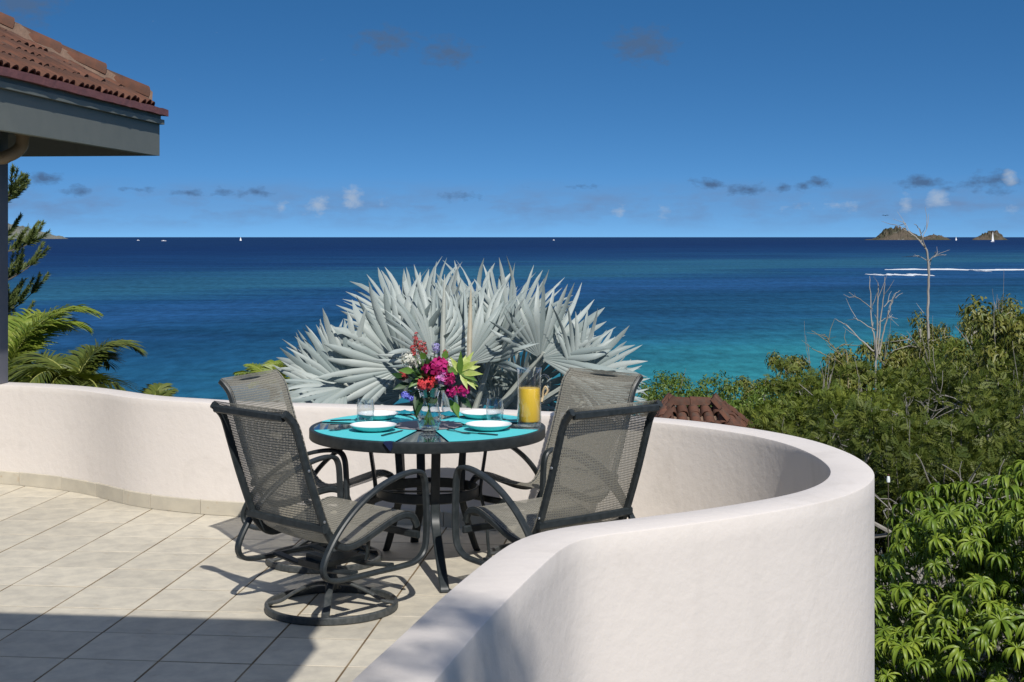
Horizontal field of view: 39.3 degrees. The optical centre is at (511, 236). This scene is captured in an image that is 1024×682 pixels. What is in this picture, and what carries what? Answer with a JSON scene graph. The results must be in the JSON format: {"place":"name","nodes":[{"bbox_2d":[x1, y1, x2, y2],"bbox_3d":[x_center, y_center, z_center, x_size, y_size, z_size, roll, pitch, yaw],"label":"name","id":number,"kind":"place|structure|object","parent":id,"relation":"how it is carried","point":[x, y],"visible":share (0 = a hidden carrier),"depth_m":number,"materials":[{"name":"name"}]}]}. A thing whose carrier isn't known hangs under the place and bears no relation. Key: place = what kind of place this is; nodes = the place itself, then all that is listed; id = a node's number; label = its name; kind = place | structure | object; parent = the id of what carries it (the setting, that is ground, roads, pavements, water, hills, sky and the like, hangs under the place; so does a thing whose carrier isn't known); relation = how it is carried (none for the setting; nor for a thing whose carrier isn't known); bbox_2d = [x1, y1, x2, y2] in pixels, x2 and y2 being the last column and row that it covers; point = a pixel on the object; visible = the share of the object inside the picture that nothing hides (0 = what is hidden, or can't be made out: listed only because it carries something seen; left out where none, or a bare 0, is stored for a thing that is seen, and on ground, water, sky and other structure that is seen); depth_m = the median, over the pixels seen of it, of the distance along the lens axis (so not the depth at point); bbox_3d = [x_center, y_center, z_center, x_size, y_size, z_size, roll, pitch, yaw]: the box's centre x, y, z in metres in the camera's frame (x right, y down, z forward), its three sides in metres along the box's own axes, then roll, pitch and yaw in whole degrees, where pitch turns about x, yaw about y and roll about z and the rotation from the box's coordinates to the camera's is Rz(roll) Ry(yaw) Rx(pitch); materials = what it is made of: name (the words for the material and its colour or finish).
{"place":"outdoors","nodes":[
{"label":"outdoors","id":0,"kind":"place"},
{"bbox_2d":[0,484,523,681],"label":"terrace floor","id":1,"kind":"structure","parent":0,"point":[95,589],"depth_m":6.75,"materials":[{"name":"tile"}]},
{"bbox_2d":[218,369,404,573],"bbox_3d":[-1.060,1.216,7.551,0.790,0.965,0.656,0,0,22],"label":"swivel chair","id":2,"kind":"object","parent":1,"relation":"on","point":[244,381],"visible":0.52,"depth_m":7.55,"materials":[{"name":"fabric"}]},
{"bbox_2d":[210,401,429,625],"bbox_3d":[-0.882,1.216,6.502,0.656,0.965,0.790,0,0,44],"label":"swivel chair","id":3,"kind":"object","parent":1,"relation":"on","point":[325,562],"visible":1,"depth_m":6.41,"materials":[{"name":"fabric"}]},
{"bbox_2d":[309,412,545,592],"bbox_3d":[-0.436,1.340,7.430,1.220,0.722,1.220,0,0,0],"label":"dining table","id":4,"kind":"object","parent":1,"relation":"on","point":[420,444],"visible":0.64,"depth_m":7.15,"materials":[{"name":"metal"}]},
{"bbox_2d":[314,428,416,441],"bbox_3d":[-0.692,0.977,7.146,0.594,0.002,0.423,0,0,42],"label":"placemat","id":5,"kind":"object","parent":4,"relation":"on","point":[352,433],"visible":0.94,"depth_m":7.08,"materials":[{"name":"teal fabric"}]},
{"bbox_2d":[350,421,396,432],"bbox_3d":[-0.698,0.959,7.215,0.235,0.033,0.235,0,0,0],"label":"bowl","id":6,"kind":"object","parent":5,"relation":"on","point":[374,426],"visible":1,"depth_m":7.25,"materials":[{"name":"white ceramic"}]},
{"bbox_2d":[381,430,402,435],"bbox_3d":[-0.590,0.971,7.115,0.015,0.006,0.220,0,0,24],"label":"knife","id":7,"kind":"object","parent":5,"relation":"on","point":[391,433],"visible":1,"depth_m":7.09,"materials":[{"name":"metal"}]},
{"bbox_2d":[322,413,419,422],"bbox_3d":[-0.702,0.977,7.705,0.594,0.002,0.423,0,0,-44],"label":"placemat","id":8,"kind":"object","parent":4,"relation":"on","point":[398,418],"visible":0.57,"depth_m":7.66,"materials":[{"name":"teal fabric"}]},
{"bbox_2d":[330,419,359,420],"bbox_3d":[-0.856,0.971,7.619,0.220,0.006,0.014,0,0,-17],"label":"knife","id":9,"kind":"object","parent":8,"relation":"on","point":[344,419],"visible":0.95,"depth_m":7.60,"materials":[{"name":"metal"}]},
{"bbox_2d":[356,398,374,421],"bbox_3d":[-0.771,0.914,7.545,0.096,0.122,0.096,0,0,0],"label":"tumbler","id":10,"kind":"object","parent":8,"relation":"on","point":[365,419],"visible":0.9,"depth_m":7.54,"materials":[{"name":"clear glass"}]},
{"bbox_2d":[357,410,397,420],"bbox_3d":[-0.721,0.959,7.680,0.224,0.033,0.224,0,0,0],"label":"bowl","id":11,"kind":"object","parent":8,"relation":"on","point":[382,415],"visible":0.94,"depth_m":7.67,"materials":[{"name":"white ceramic"}]},
{"bbox_2d":[383,441,393,450],"bbox_3d":[-0.587,0.998,6.847,0.043,0.045,0.056,0,0,23],"label":"napkin corner","id":12,"kind":"object","parent":4,"relation":"hanging from","point":[388,445],"visible":1,"depth_m":6.82,"materials":[{"name":"blue fabric"}]},
{"bbox_2d":[396,410,426,414],"bbox_3d":[-0.546,0.960,7.860,0.180,0.027,0.090,0,0,11],"label":"napkin","id":13,"kind":"object","parent":4,"relation":"on","point":[406,411],"visible":0.69,"depth_m":7.84,"materials":[{"name":"teal fabric"}]},
{"bbox_2d":[395,420,461,429],"bbox_3d":[-0.436,0.977,7.440,0.360,0.004,0.360,0,0,0],"label":"mat","id":14,"kind":"object","parent":4,"relation":"on","point":[411,425],"visible":0.91,"depth_m":7.41,"materials":[{"name":"fabric"}]},
{"bbox_2d":[417,386,440,430],"bbox_3d":[-0.418,0.866,7.235,0.120,0.216,0.120,0,0,0],"label":"glass vase","id":15,"kind":"object","parent":4,"relation":"on","point":[430,426],"visible":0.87,"depth_m":7.23,"materials":[{"name":"clear glass"}]},
{"bbox_2d":[392,332,481,425],"bbox_3d":[-0.363,0.716,7.195,0.429,0.476,0.304,0,0,31],"label":"flower bouquet","id":16,"kind":"object","parent":15,"relation":"in","point":[431,375],"visible":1,"depth_m":7.18,"materials":[{"name":"multicoloured plant"}]},
{"bbox_2d":[421,411,453,416],"bbox_3d":[-0.391,0.957,7.765,0.200,0.031,0.100,0,0,-17],"label":"napkin","id":17,"kind":"object","parent":4,"relation":"on","point":[446,413],"visible":0.72,"depth_m":7.75,"materials":[{"name":"teal fabric"}]},
{"bbox_2d":[441,412,518,423],"bbox_3d":[-0.170,0.977,7.705,0.594,0.002,0.423,0,0,44],"label":"placemat","id":18,"kind":"object","parent":4,"relation":"on","point":[462,420],"visible":0.46,"depth_m":7.66,"materials":[{"name":"teal fabric"}]},
{"bbox_2d":[461,409,501,419],"bbox_3d":[-0.166,0.959,7.720,0.224,0.033,0.224,0,0,0],"label":"bowl","id":19,"kind":"object","parent":18,"relation":"on","point":[480,414],"visible":0.95,"depth_m":7.67,"materials":[{"name":"white ceramic"}]},
{"bbox_2d":[486,398,503,420],"bbox_3d":[-0.091,0.914,7.565,0.096,0.122,0.096,0,0,0],"label":"tumbler","id":20,"kind":"object","parent":18,"relation":"on","point":[495,418],"visible":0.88,"depth_m":7.56,"materials":[{"name":"clear glass"}]},
{"bbox_2d":[436,427,536,441],"bbox_3d":[-0.175,0.977,7.150,0.594,0.002,0.423,0,0,-43],"label":"placemat","id":21,"kind":"object","parent":4,"relation":"on","point":[449,435],"visible":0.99,"depth_m":7.08,"materials":[{"name":"teal fabric"}]},
{"bbox_2d":[469,432,497,434],"bbox_3d":[-0.166,0.971,7.096,0.220,0.006,0.015,0,0,31],"label":"knife","id":22,"kind":"object","parent":21,"relation":"on","point":[484,433],"visible":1,"depth_m":7.06,"materials":[{"name":"metal"}]},
{"bbox_2d":[465,420,511,431],"bbox_3d":[-0.118,0.959,7.245,0.235,0.033,0.235,0,0,0],"label":"bowl","id":23,"kind":"object","parent":21,"relation":"on","point":[488,426],"visible":1,"depth_m":7.26,"materials":[{"name":"white ceramic"}]},
{"bbox_2d":[517,367,548,426],"bbox_3d":[0.100,0.829,7.420,0.160,0.299,0.132,0,0,42],"label":"juice pitcher","id":24,"kind":"object","parent":4,"relation":"on","point":[528,405],"visible":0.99,"depth_m":7.39,"materials":[{"name":"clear glass"}]},
{"bbox_2d":[0,382,873,681],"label":"parapet wall","id":25,"kind":"structure","parent":1,"relation":"on","point":[734,554],"depth_m":5.49,"materials":[{"name":"paint"}]},
{"bbox_2d":[0,131,7,383],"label":"roof post","id":26,"kind":"object","parent":25,"relation":"on","point":[3,266],"visible":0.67,"depth_m":9.96,"materials":[{"name":"grey paint"}]},
{"bbox_2d":[0,12,168,164],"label":"pavilion roof","id":27,"kind":"structure","parent":26,"relation":"on","point":[57,98],"depth_m":10.20,"materials":[{"name":"tile"}]},
{"bbox_2d":[460,367,642,556],"bbox_3d":[0.231,1.216,7.614,0.790,0.965,0.656,0,0,-42],"label":"swivel chair","id":28,"kind":"object","parent":1,"relation":"on","point":[538,480],"visible":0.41,"depth_m":7.75,"materials":[{"name":"fabric"}]},
{"bbox_2d":[452,400,662,565],"bbox_3d":[0.219,1.216,6.577,0.656,0.965,0.790,0,0,-39],"label":"swivel chair","id":29,"kind":"object","parent":1,"relation":"on","point":[551,508],"visible":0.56,"depth_m":6.42,"materials":[{"name":"fabric"}]},
{"bbox_2d":[0,0,1023,236],"label":"sky","id":30,"kind":"structure","parent":0,"point":[287,118],"materials":[{"name":"blue"}]},
{"bbox_2d":[8,237,1023,414],"bbox_3d":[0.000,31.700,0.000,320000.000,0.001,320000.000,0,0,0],"label":"sea","id":31,"kind":"structure","parent":0,"point":[199,317],"depth_m":880.61,"materials":[{"name":"liquid"}]},
{"bbox_2d":[8,223,67,238],"bbox_3d":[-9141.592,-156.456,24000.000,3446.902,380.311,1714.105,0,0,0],"label":"headland","id":32,"kind":"structure","parent":31,"relation":"on","point":[19,230],"depth_m":23778.13,"materials":[{"name":"grey stone"}]},
{"bbox_2d":[865,226,949,239],"bbox_3d":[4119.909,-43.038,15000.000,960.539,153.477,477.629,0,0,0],"label":"rocky island","id":33,"kind":"structure","parent":31,"relation":"in","point":[897,233],"depth_m":14877.81,"materials":[{"name":"stone"}]},
{"bbox_2d":[885,273,933,275],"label":"breaking wave","id":34,"kind":"object","parent":31,"relation":"on","point":[908,274],"visible":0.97,"depth_m":1185.07,"materials":[{"name":"liquid"}]},
{"bbox_2d":[884,268,1023,270],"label":"breaking wave","id":35,"kind":"object","parent":31,"relation":"on","point":[955,269],"visible":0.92,"depth_m":1374.44,"materials":[{"name":"liquid"}]},
{"bbox_2d":[972,230,1006,239],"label":"rocky island","id":36,"kind":"structure","parent":31,"relation":"in","point":[997,235],"depth_m":14951.63,"materials":[{"name":"grey stone"}]},
{"bbox_2d":[890,326,950,352],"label":"dead tree","id":37,"kind":"object","parent":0,"point":[913,339],"visible":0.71,"depth_m":35.87,"materials":[{"name":"grey wood"}]},
{"bbox_3d":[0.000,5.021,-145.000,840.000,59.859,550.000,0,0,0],"label":"ground","id":38,"kind":"structure","parent":0,"visible":0},
{"bbox_2d":[8,164,51,353],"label":"araucaria pine","id":39,"kind":"object","parent":38,"relation":"on","point":[17,186],"visible":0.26,"depth_m":19.14,"materials":[{"name":"green plant"}]},
{"bbox_2d":[8,304,103,383],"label":"feather palm","id":40,"kind":"object","parent":38,"relation":"on","point":[26,332],"visible":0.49,"depth_m":16.69,"materials":[{"name":"green plant"}]},
{"bbox_2d":[8,338,147,392],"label":"feather palm","id":41,"kind":"object","parent":38,"relation":"on","point":[79,366],"visible":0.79,"depth_m":15.20,"materials":[{"name":"green plant"}]},
{"bbox_2d":[138,383,178,396],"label":"feather palm","id":42,"kind":"object","parent":38,"relation":"on","point":[159,389],"visible":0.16,"depth_m":13.41,"materials":[{"name":"green plant"}]},
{"bbox_2d":[232,360,293,401],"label":"feather palm","id":43,"kind":"object","parent":38,"relation":"on","point":[267,365],"visible":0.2,"depth_m":11.25,"materials":[{"name":"green plant"}]},
{"bbox_2d":[265,257,649,415],"bbox_3d":[-0.402,3.019,9.885,2.779,5.775,1.475,0,0,0],"label":"silver palm","id":44,"kind":"object","parent":38,"relation":"on","point":[490,329],"visible":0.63,"depth_m":9.67,"materials":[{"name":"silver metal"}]},
{"bbox_2d":[626,373,699,414],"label":"green bush","id":45,"kind":"object","parent":38,"relation":"on","point":[683,387],"visible":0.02,"depth_m":34.83,"materials":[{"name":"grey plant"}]},
{"bbox_2d":[636,369,731,406],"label":"green bush","id":46,"kind":"object","parent":38,"relation":"on","point":[661,378],"visible":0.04,"depth_m":33.77,"materials":[{"name":"green plant"}]},
{"bbox_2d":[645,369,745,408],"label":"green bush","id":47,"kind":"object","parent":38,"relation":"on","point":[678,392],"visible":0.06,"depth_m":33.10,"materials":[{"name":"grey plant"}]},
{"bbox_2d":[643,393,760,429],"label":"garden house","id":48,"kind":"structure","parent":38,"relation":"on","point":[721,411],"depth_m":27.67,"materials":[{"name":"tile"}]},
{"bbox_2d":[679,376,794,416],"bbox_3d":[5.279,6.443,34.054,3.161,6.324,3.458,0,0,-12],"label":"green bush","id":49,"kind":"object","parent":38,"relation":"on","point":[720,390],"visible":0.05,"depth_m":34.17,"materials":[{"name":"green plant"}]},
{"bbox_2d":[728,379,785,418],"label":"green bush","id":50,"kind":"object","parent":38,"relation":"on","point":[760,398],"visible":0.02,"depth_m":32.03,"materials":[{"name":"green plant"}]},
{"bbox_2d":[722,385,795,414],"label":"leafy shrub","id":51,"kind":"object","parent":38,"relation":"on","point":[747,391],"visible":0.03,"depth_m":41.20,"materials":[{"name":"green plant"}]},
{"bbox_2d":[735,400,803,432],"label":"feathery tree","id":52,"kind":"object","parent":38,"relation":"on","point":[748,413],"visible":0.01,"depth_m":31.48,"materials":[{"name":"green plant"}]},
{"bbox_2d":[746,417,797,433],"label":"feathery tree","id":53,"kind":"object","parent":38,"relation":"on","point":[764,425],"visible":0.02,"depth_m":27.69,"materials":[{"name":"green plant"}]},
{"bbox_2d":[733,356,821,409],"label":"leafy shrub","id":54,"kind":"object","parent":38,"relation":"on","point":[747,381],"visible":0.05,"depth_m":42.05,"materials":[{"name":"green plant"}]},
{"bbox_2d":[739,357,859,430],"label":"feathery tree","id":55,"kind":"object","parent":38,"relation":"on","point":[784,402],"visible":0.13,"depth_m":30.95,"materials":[{"name":"green plant"}]},
{"bbox_2d":[764,324,862,392],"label":"leafy shrub","id":56,"kind":"object","parent":38,"relation":"on","point":[804,364],"visible":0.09,"depth_m":41.84,"materials":[{"name":"green plant"}]},
{"bbox_2d":[767,411,865,447],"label":"feathery tree","id":57,"kind":"object","parent":38,"relation":"on","point":[796,432],"visible":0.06,"depth_m":26.98,"materials":[{"name":"green plant"}]},
{"bbox_2d":[755,361,907,440],"bbox_3d":[6.640,5.193,28.250,3.589,5.646,4.124,0,0,42],"label":"feathery tree","id":58,"kind":"object","parent":38,"relation":"on","point":[802,401],"visible":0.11,"depth_m":28.48,"materials":[{"name":"green plant"}]},
{"bbox_2d":[804,321,860,387],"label":"dead tree","id":59,"kind":"object","parent":38,"relation":"on","point":[835,349],"visible":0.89,"depth_m":35.05,"materials":[{"name":"grey wood"}]},
{"bbox_2d":[801,435,868,452],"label":"feathery tree","id":60,"kind":"object","parent":38,"relation":"on","point":[861,446],"visible":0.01,"depth_m":21.09,"materials":[{"name":"green plant"}]},
{"bbox_2d":[763,357,914,423],"bbox_3d":[7.500,5.424,30.730,4.319,5.704,3.945,0,0,7],"label":"feathery tree","id":61,"kind":"object","parent":38,"relation":"on","point":[816,380],"visible":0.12,"depth_m":31.46,"materials":[{"name":"green plant"}]},
{"bbox_2d":[803,398,899,479],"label":"feathery tree","id":62,"kind":"object","parent":38,"relation":"on","point":[844,435],"visible":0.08,"depth_m":22.43,"materials":[{"name":"green plant"}]},
{"bbox_2d":[836,276,901,388],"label":"dead tree","id":63,"kind":"object","parent":38,"relation":"on","point":[876,349],"visible":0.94,"depth_m":36.49,"materials":[{"name":"grey wood"}]},
{"bbox_2d":[806,383,933,464],"bbox_3d":[6.939,5.133,25.982,2.888,5.092,4.230,0,0,-28],"label":"feathery tree","id":64,"kind":"object","parent":38,"relation":"on","point":[827,396],"visible":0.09,"depth_m":26.78,"materials":[{"name":"green plant"}]},
{"bbox_2d":[822,322,930,403],"bbox_3d":[9.360,5.495,37.320,2.988,7.121,3.019,0,0,43],"label":"leafy shrub","id":65,"kind":"object","parent":38,"relation":"on","point":[899,355],"visible":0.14,"depth_m":37.20,"materials":[{"name":"green plant"}]},
{"bbox_2d":[833,335,924,433],"bbox_3d":[9.729,5.943,37.829,3.199,6.623,3.693,0,0,12],"label":"leafy shrub","id":66,"kind":"object","parent":38,"relation":"on","point":[865,349],"visible":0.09,"depth_m":37.08,"materials":[{"name":"green plant"}]},
{"bbox_2d":[831,393,927,446],"bbox_3d":[6.335,4.921,23.642,4.169,4.579,3.473,0,0,-29],"label":"bare shrub","id":67,"kind":"object","parent":38,"relation":"on","point":[889,411],"visible":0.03,"depth_m":24.89,"materials":[{"name":"grey plant"}]},
{"bbox_2d":[886,474,889,656],"bbox_3d":[3.465,4.086,13.200,0.034,3.807,0.034,0,0,0],"label":"garden lamp","id":68,"kind":"object","parent":38,"relation":"on","point":[888,479],"visible":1,"depth_m":13.20,"materials":[{"name":"white metal"}]},
{"bbox_2d":[845,410,940,618],"bbox_3d":[4.333,4.375,17.352,2.937,4.704,3.374,0,0,-16],"label":"feathery tree","id":69,"kind":"object","parent":38,"relation":"on","point":[872,464],"visible":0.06,"depth_m":16.88,"materials":[{"name":"green plant"}]},
{"bbox_2d":[874,474,931,573],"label":"feathery tree","id":70,"kind":"object","parent":38,"relation":"on","point":[880,502],"visible":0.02,"depth_m":16.59,"materials":[{"name":"green plant"}]},
{"bbox_2d":[883,324,932,405],"bbox_3d":[11.204,5.836,38.442,2.456,6.923,3.696,0,0,-15],"label":"leafy shrub","id":71,"kind":"object","parent":38,"relation":"on","point":[896,339],"visible":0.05,"depth_m":38.90,"materials":[{"name":"green plant"}]},
{"bbox_2d":[882,208,947,350],"bbox_3d":[10.279,3.683,36.991,1.484,8.945,1.583,0,0,-44],"label":"dead tree","id":72,"kind":"object","parent":38,"relation":"on","point":[928,295],"visible":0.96,"depth_m":36.87,"materials":[{"name":"grey wood"}]},
{"bbox_2d":[874,352,971,446],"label":"feathery tree","id":73,"kind":"object","parent":38,"relation":"on","point":[885,385],"visible":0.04,"depth_m":30.77,"materials":[{"name":"green plant"}]},
{"bbox_2d":[888,332,962,412],"bbox_3d":[10.259,5.578,34.734,2.880,6.467,4.333,0,0,36],"label":"leafy shrub","id":74,"kind":"object","parent":38,"relation":"on","point":[916,350],"visible":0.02,"depth_m":35.16,"materials":[{"name":"green plant"}]},
{"bbox_2d":[834,410,1019,677],"bbox_3d":[6.010,4.850,21.354,3.848,4.470,2.477,0,0,-6],"label":"feathery tree","id":75,"kind":"object","parent":38,"relation":"on","point":[860,432],"visible":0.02,"depth_m":21.52,"materials":[{"name":"green plant"}]},
{"bbox_2d":[837,397,1023,680],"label":"feathery tree","id":76,"kind":"object","parent":38,"relation":"on","point":[868,419],"visible":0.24,"depth_m":16.74,"materials":[{"name":"green plant"}]},
{"bbox_2d":[888,330,987,453],"bbox_3d":[8.579,4.839,28.326,4.124,6.067,3.589,0,0,36],"label":"feathery tree","id":77,"kind":"object","parent":38,"relation":"on","point":[947,386],"visible":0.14,"depth_m":28.12,"materials":[{"name":"green plant"}]},
{"bbox_2d":[907,310,978,381],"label":"leafy shrub","id":78,"kind":"object","parent":38,"relation":"on","point":[937,330],"visible":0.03,"depth_m":42.35,"materials":[{"name":"green plant"}]},
{"bbox_2d":[874,528,1012,675],"bbox_3d":[4.767,4.600,17.674,4.408,3.834,3.621,0,0,-42],"label":"bare shrub","id":79,"kind":"object","parent":38,"relation":"on","point":[880,552],"depth_m":16.30,"materials":[{"name":"grey plant"}]},
{"bbox_2d":[869,413,1022,681],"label":"feathery tree","id":80,"kind":"object","parent":38,"relation":"on","point":[946,450],"visible":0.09,"depth_m":15.93,"materials":[{"name":"green plant"}]},
{"bbox_2d":[874,494,1019,681],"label":"bare shrub","id":81,"kind":"object","parent":38,"relation":"on","point":[984,671],"visible":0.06,"depth_m":14.40,"materials":[{"name":"grey plant"}]},
{"bbox_2d":[874,482,1021,681],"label":"bare shrub","id":82,"kind":"object","parent":38,"relation":"on","point":[882,528],"visible":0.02,"depth_m":15.42,"materials":[{"name":"grey plant"}]},
{"bbox_2d":[874,459,1023,681],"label":"mango tree","id":83,"kind":"object","parent":38,"relation":"on","point":[922,646],"visible":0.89,"depth_m":11.34,"materials":[{"name":"green plant"}]},
{"bbox_2d":[874,459,1023,681],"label":"bare shrub","id":84,"kind":"object","parent":38,"relation":"on","point":[938,584],"visible":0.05,"depth_m":14.46,"materials":[{"name":"grey plant"}]},
{"bbox_2d":[874,454,1023,679],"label":"bare shrub","id":85,"kind":"object","parent":38,"relation":"on","point":[921,574],"visible":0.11,"depth_m":14.94,"materials":[{"name":"grey plant"}]},
{"bbox_2d":[875,461,1022,675],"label":"bare shrub","id":86,"kind":"object","parent":38,"relation":"on","point":[998,648],"visible":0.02,"depth_m":14.37,"materials":[{"name":"grey plant"}]},
{"bbox_2d":[875,371,1023,671],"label":"feathery tree","id":87,"kind":"object","parent":38,"relation":"on","point":[979,400],"visible":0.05,"depth_m":21.72,"materials":[{"name":"green plant"}]},
{"bbox_2d":[921,371,992,453],"bbox_3d":[7.396,4.438,21.564,4.934,4.765,2.132,0,0,37],"label":"bare shrub","id":88,"kind":"object","parent":38,"relation":"on","point":[953,406],"visible":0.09,"depth_m":22.77,"materials":[{"name":"grey plant"}]},
{"bbox_2d":[923,401,997,439],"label":"bare shrub","id":89,"kind":"object","parent":38,"relation":"on","point":[958,406],"visible":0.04,"depth_m":23.07,"materials":[{"name":"grey plant"}]},
{"bbox_2d":[921,300,1023,416],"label":"tree","id":90,"kind":"object","parent":38,"relation":"on","point":[944,345],"visible":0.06,"depth_m":32.53,"materials":[{"name":"green plant"}]},
{"bbox_2d":[923,308,1023,416],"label":"tree","id":91,"kind":"object","parent":38,"relation":"on","point":[998,311],"visible":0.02,"depth_m":27.63,"materials":[{"name":"green plant"}]},
{"bbox_2d":[943,294,1023,435],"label":"leafy shrub","id":92,"kind":"object","parent":38,"relation":"on","point":[997,327],"visible":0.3,"depth_m":25.75,"materials":[{"name":"green plant"}]},
{"bbox_2d":[947,334,1023,450],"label":"feathery tree","id":93,"kind":"object","parent":38,"relation":"on","point":[1019,357],"visible":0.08,"depth_m":24.84,"materials":[{"name":"green plant"}]},
{"bbox_2d":[950,285,1022,390],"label":"leafy shrub","id":94,"kind":"object","parent":38,"relation":"on","point":[962,323],"visible":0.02,"depth_m":37.92,"materials":[{"name":"green plant"}]},
{"bbox_2d":[966,311,1016,353],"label":"leafy shrub","id":95,"kind":"object","parent":38,"relation":"on","point":[975,328],"visible":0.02,"depth_m":34.97,"materials":[{"name":"green plant"}]},
{"bbox_2d":[974,402,1010,419],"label":"feathery tree","id":96,"kind":"object","parent":38,"relation":"on","point":[992,408],"visible":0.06,"depth_m":22.48,"materials":[{"name":"green plant"}]},
{"bbox_2d":[962,341,1023,669],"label":"feathery tree","id":97,"kind":"object","parent":38,"relation":"on","point":[1005,415],"visible":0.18,"depth_m":20.90,"materials":[{"name":"green plant"}]},
{"bbox_2d":[990,387,1023,647],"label":"feathery tree","id":98,"kind":"object","parent":38,"relation":"on","point":[1021,441],"visible":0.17,"depth_m":17.83,"materials":[{"name":"green plant"}]},
{"bbox_2d":[990,591,1023,681],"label":"mango tree","id":99,"kind":"object","parent":38,"relation":"on","point":[1008,671],"visible":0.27,"depth_m":12.84,"materials":[{"name":"green plant"}]},
{"bbox_2d":[992,293,1023,316],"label":"leafy shrub","id":100,"kind":"object","parent":38,"relation":"on","point":[1011,306],"visible":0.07,"depth_m":38.22,"materials":[{"name":"green plant"}]}
]}

